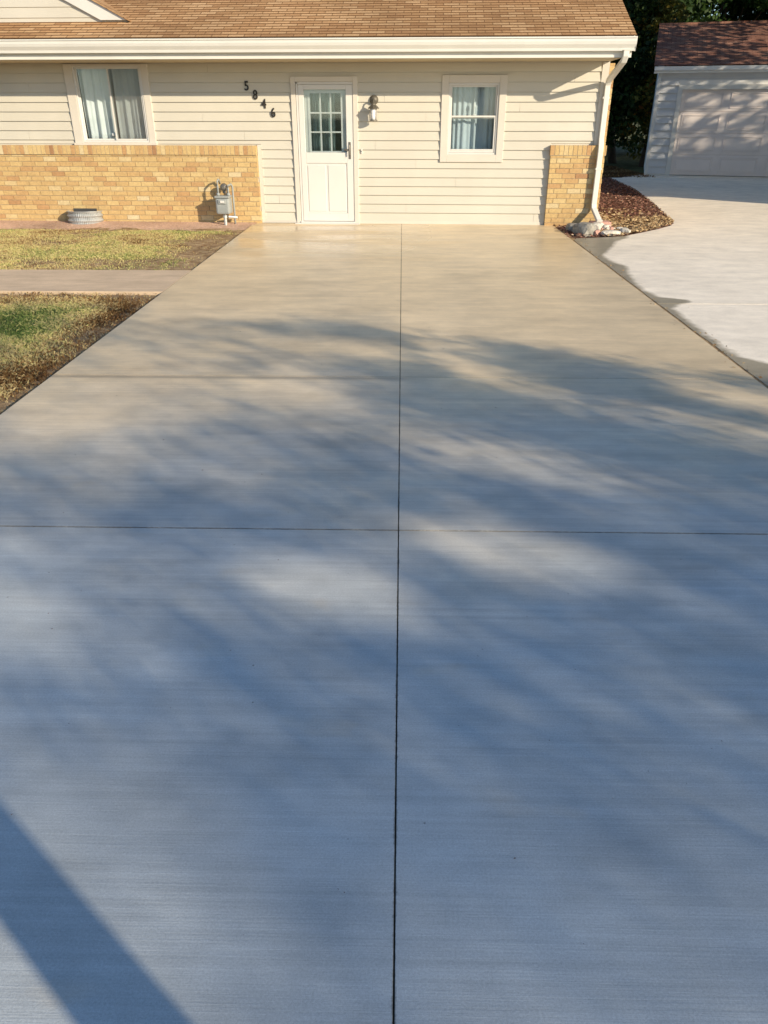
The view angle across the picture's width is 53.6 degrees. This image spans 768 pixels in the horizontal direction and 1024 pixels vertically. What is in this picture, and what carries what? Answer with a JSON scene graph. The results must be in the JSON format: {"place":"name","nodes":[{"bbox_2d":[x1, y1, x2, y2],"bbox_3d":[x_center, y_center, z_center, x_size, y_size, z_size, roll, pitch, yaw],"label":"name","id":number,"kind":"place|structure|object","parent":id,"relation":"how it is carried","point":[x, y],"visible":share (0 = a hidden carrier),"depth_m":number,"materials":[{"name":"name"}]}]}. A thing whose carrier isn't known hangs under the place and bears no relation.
{"place":"outdoors","nodes":[
{"label":"outdoors","id":0,"kind":"place"},
{"bbox_2d":[0,291,157,414],"bbox_3d":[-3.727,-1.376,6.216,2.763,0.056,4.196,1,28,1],"label":"grass","id":1,"kind":"structure","parent":0,"point":[41,327],"depth_m":6.72,"materials":[{"name":"green plant"}]},
{"bbox_2d":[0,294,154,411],"bbox_3d":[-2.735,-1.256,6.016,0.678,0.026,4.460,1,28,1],"label":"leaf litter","id":2,"kind":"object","parent":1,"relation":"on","point":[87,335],"visible":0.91,"depth_m":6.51,"materials":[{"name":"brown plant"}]},
{"bbox_2d":[0,270,190,295],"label":"walkway","id":3,"kind":"structure","parent":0,"point":[133,282],"depth_m":8.51,"materials":[{"name":"concrete"}]},
{"bbox_2d":[0,227,244,270],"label":"house lawn soil","id":4,"kind":"structure","parent":0,"point":[199,257],"depth_m":10.18,"materials":[{"name":"brown soil"}]},
{"bbox_2d":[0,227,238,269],"bbox_3d":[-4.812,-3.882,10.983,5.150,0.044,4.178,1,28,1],"label":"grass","id":5,"kind":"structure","parent":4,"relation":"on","point":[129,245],"depth_m":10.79,"materials":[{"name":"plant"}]},
{"bbox_2d":[0,220,256,230],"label":"gravel border","id":6,"kind":"object","parent":4,"relation":"on","point":[68,225],"visible":0.83,"depth_m":12.73,"materials":[{"name":"beige gravel"}]},
{"bbox_2d":[214,179,237,224],"bbox_3d":[-2.615,-5.115,12.601,0.308,0.756,0.311,2,28,3],"label":"gas meter","id":7,"kind":"object","parent":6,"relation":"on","point":[224,205],"visible":0.99,"depth_m":12.52,"materials":[{"name":"white paint"}]},
{"bbox_2d":[0,223,767,1023],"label":"driveway","id":8,"kind":"structure","parent":0,"point":[584,549],"depth_m":2.67,"materials":[{"name":"concrete"}]},
{"bbox_2d":[392,224,401,1023],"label":"joint filler","id":9,"kind":"object","parent":8,"relation":"in","point":[393,1019],"visible":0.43,"depth_m":2.21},
{"bbox_2d":[553,177,673,237],"bbox_3d":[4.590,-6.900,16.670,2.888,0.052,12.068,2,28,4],"label":"mulch","id":10,"kind":"object","parent":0,"point":[622,189],"visible":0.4,"depth_m":15.44,"materials":[{"name":"brown wood"}]},
{"bbox_2d":[565,223,576,231],"bbox_3d":[3.021,-4.537,12.143,0.203,0.140,0.218,-2,28,-4],"label":"stone","id":11,"kind":"object","parent":10,"relation":"on","point":[569,226],"visible":0.36,"depth_m":12.07,"materials":[{"name":"grey stone"}]},
{"bbox_2d":[572,222,595,236],"bbox_3d":[3.112,-4.367,11.778,0.265,0.218,0.343,-11,30,-19],"label":"stone","id":12,"kind":"object","parent":10,"relation":"on","point":[587,228],"visible":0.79,"depth_m":11.65,"materials":[{"name":"grey stone"}]},
{"bbox_2d":[593,222,603,228],"bbox_3d":[3.380,-4.532,12.069,0.250,0.125,0.187,-25,37,-38],"label":"concrete chunk","id":13,"kind":"object","parent":10,"relation":"on","point":[598,225],"visible":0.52,"depth_m":11.97,"materials":[{"name":"concrete"}]},
{"bbox_2d":[589,220,610,224],"bbox_3d":[3.507,-4.683,12.346,0.320,0.070,0.180,-3,31,-6],"label":"paver brick","id":14,"kind":"object","parent":10,"relation":"on","point":[604,222],"visible":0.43,"depth_m":12.28,"materials":[{"name":"pink stone"}]},
{"bbox_2d":[601,230,620,235],"bbox_3d":[3.469,-4.271,11.639,0.296,0.078,0.140,-2,28,-4],"label":"concrete chunk","id":15,"kind":"object","parent":10,"relation":"on","point":[609,232],"visible":0.97,"depth_m":11.58,"materials":[{"name":"concrete"}]},
{"bbox_2d":[600,208,673,235],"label":"leaf litter","id":16,"kind":"object","parent":10,"relation":"on","point":[652,221],"visible":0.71,"depth_m":12.89,"materials":[{"name":"brown plant"}]},
{"bbox_2d":[557,228,767,387],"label":"driveway edge soil","id":17,"kind":"structure","parent":0,"point":[708,342],"depth_m":6.96,"materials":[{"name":"brown soil"}]},
{"bbox_2d":[575,123,753,238],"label":"ground","id":18,"kind":"structure","parent":0,"point":[625,161],"depth_m":30.56,"materials":[{"name":"green plant"}]},
{"bbox_2d":[0,0,637,226],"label":"ranch house","id":19,"kind":"structure","parent":18,"relation":"on","point":[227,87],"depth_m":12.12,"materials":[{"name":"plastic"}]},
{"bbox_2d":[66,208,103,223],"bbox_3d":[-5.107,-4.986,12.893,0.598,0.275,0.314,2,28,3],"label":"window well","id":20,"kind":"object","parent":19,"relation":"attached to","point":[85,215],"depth_m":12.81,"materials":[{"name":"metal"}]},
{"bbox_2d":[77,69,115,138],"bbox_3d":[-4.681,-6.642,12.383,0.471,1.120,0.082,2,28,3],"label":"curtain","id":21,"kind":"object","parent":19,"relation":"hanging from","point":[94,87],"visible":0.93,"depth_m":12.37,"materials":[{"name":"fabric"}]},
{"bbox_2d":[62,64,157,144],"bbox_3d":[-4.414,-6.575,12.288,1.380,1.155,0.130,2,28,3],"label":"window","id":22,"kind":"structure","parent":19,"relation":"in","point":[69,70],"depth_m":12.26,"materials":[{"name":"white paint"}]},
{"bbox_2d":[111,69,146,138],"bbox_3d":[-4.120,-6.624,12.348,0.476,1.120,0.076,2,28,3],"label":"curtain","id":23,"kind":"object","parent":19,"relation":"hanging from","point":[129,103],"visible":0.89,"depth_m":12.34,"materials":[{"name":"fabric"}]},
{"bbox_2d":[310,93,335,150],"bbox_3d":[-0.993,-6.346,12.326,0.418,0.910,0.054,2,28,3],"label":"curtain","id":24,"kind":"object","parent":19,"relation":"hanging from","point":[315,120],"visible":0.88,"depth_m":12.33,"materials":[{"name":"grey fabric"}]},
{"bbox_2d":[298,84,354,220],"bbox_3d":[-0.932,-5.817,12.396,0.859,2.019,0.096,2,28,3],"label":"door","id":25,"kind":"structure","parent":19,"relation":"in","point":[327,177],"depth_m":12.56,"materials":[{"name":"white paint"}]},
{"bbox_2d":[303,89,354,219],"bbox_3d":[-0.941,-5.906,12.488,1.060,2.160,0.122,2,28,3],"label":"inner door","id":26,"kind":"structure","parent":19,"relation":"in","point":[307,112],"depth_m":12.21,"materials":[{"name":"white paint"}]},
{"bbox_2d":[449,87,476,148],"bbox_3d":[1.256,-6.305,12.205,0.422,1.150,0.067,2,28,3],"label":"curtain","id":27,"kind":"object","parent":19,"relation":"hanging from","point":[462,131],"visible":0.64,"depth_m":12.20,"materials":[{"name":"grey fabric"}]},
{"bbox_2d":[472,99,475,114],"bbox_3d":[1.430,-6.503,12.001,0.064,0.420,0.064,1,28,1],"label":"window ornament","id":28,"kind":"object","parent":19,"relation":"hanging from","point":[474,105],"depth_m":12.04,"materials":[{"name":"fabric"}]},
{"bbox_2d":[440,75,507,161],"bbox_3d":[1.412,-6.244,12.090,1.010,1.230,0.125,2,28,3],"label":"window","id":29,"kind":"structure","parent":19,"relation":"in","point":[495,154],"depth_m":12.05,"materials":[{"name":"white paint"}]},
{"bbox_2d":[474,87,495,148],"bbox_3d":[1.623,-6.318,12.230,0.432,1.150,0.067,2,28,3],"label":"curtain","id":30,"kind":"object","parent":19,"relation":"hanging from","point":[485,106],"visible":0.52,"depth_m":12.22,"materials":[{"name":"grey fabric"}]},
{"bbox_2d":[605,0,658,152],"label":"tree","id":31,"kind":"object","parent":18,"relation":"on","point":[641,63],"visible":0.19,"depth_m":25.88,"materials":[{"name":"green plant"}]},
{"bbox_2d":[608,0,685,162],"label":"tree","id":32,"kind":"object","parent":18,"relation":"on","point":[634,8],"visible":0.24,"depth_m":25.78,"materials":[{"name":"green plant"}]},
{"bbox_2d":[616,0,689,166],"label":"tree","id":33,"kind":"object","parent":18,"relation":"on","point":[651,79],"visible":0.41,"depth_m":25.63,"materials":[{"name":"green plant"}]},
{"bbox_2d":[615,0,694,149],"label":"tree","id":34,"kind":"object","parent":18,"relation":"on","point":[626,126],"depth_m":35.74,"materials":[{"name":"green plant"}]},
{"bbox_2d":[623,0,767,135],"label":"tree","id":35,"kind":"object","parent":18,"relation":"on","point":[691,8],"visible":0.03,"depth_m":28.60,"materials":[{"name":"green plant"}]},
{"bbox_2d":[644,20,767,176],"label":"detached garage","id":36,"kind":"structure","parent":18,"relation":"on","point":[709,115],"depth_m":21.66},
{"bbox_2d":[669,89,767,176],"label":"garage door","id":37,"kind":"structure","parent":36,"relation":"in","point":[720,132],"depth_m":21.68,"materials":[{"name":"paint"}]},
{"bbox_2d":[685,0,756,21],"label":"tree","id":38,"kind":"object","parent":18,"relation":"on","point":[729,17],"visible":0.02,"depth_m":32.55,"materials":[{"name":"green plant"}]},
{"bbox_2d":[679,0,767,21],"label":"tree","id":39,"kind":"object","parent":18,"relation":"on","point":[732,7],"visible":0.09,"depth_m":29.75,"materials":[{"name":"green plant"}]},
{"bbox_2d":[754,0,767,19],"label":"tree","id":40,"kind":"object","parent":18,"relation":"on","point":[765,4],"visible":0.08,"depth_m":28.73,"materials":[{"name":"green plant"}]},
{"bbox_2d":[574,178,767,385],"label":"neighbour driveway","id":41,"kind":"structure","parent":0,"point":[702,261],"depth_m":9.83,"materials":[{"name":"concrete"}]},
{"bbox_2d":[579,238,762,377],"bbox_3d":[2.787,-2.327,8.009,0.363,0.020,7.454,1,28,1],"label":"debris","id":42,"kind":"object","parent":41,"relation":"on","point":[688,325],"visible":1,"depth_m":6.51,"materials":[{"name":"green plant"}]},
{"bbox_2d":[622,175,767,177],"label":"garage apron","id":43,"kind":"object","parent":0,"point":[669,176],"visible":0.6,"depth_m":21.80,"materials":[{"name":"concrete"}]},
{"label":"back lawn","id":44,"kind":"structure","parent":0,"visible":0},
{"bbox_2d":[602,165,653,177],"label":"grass","id":45,"kind":"structure","parent":44,"relation":"on","point":[617,172],"depth_m":23.19,"materials":[{"name":"green plant"}]}
]}

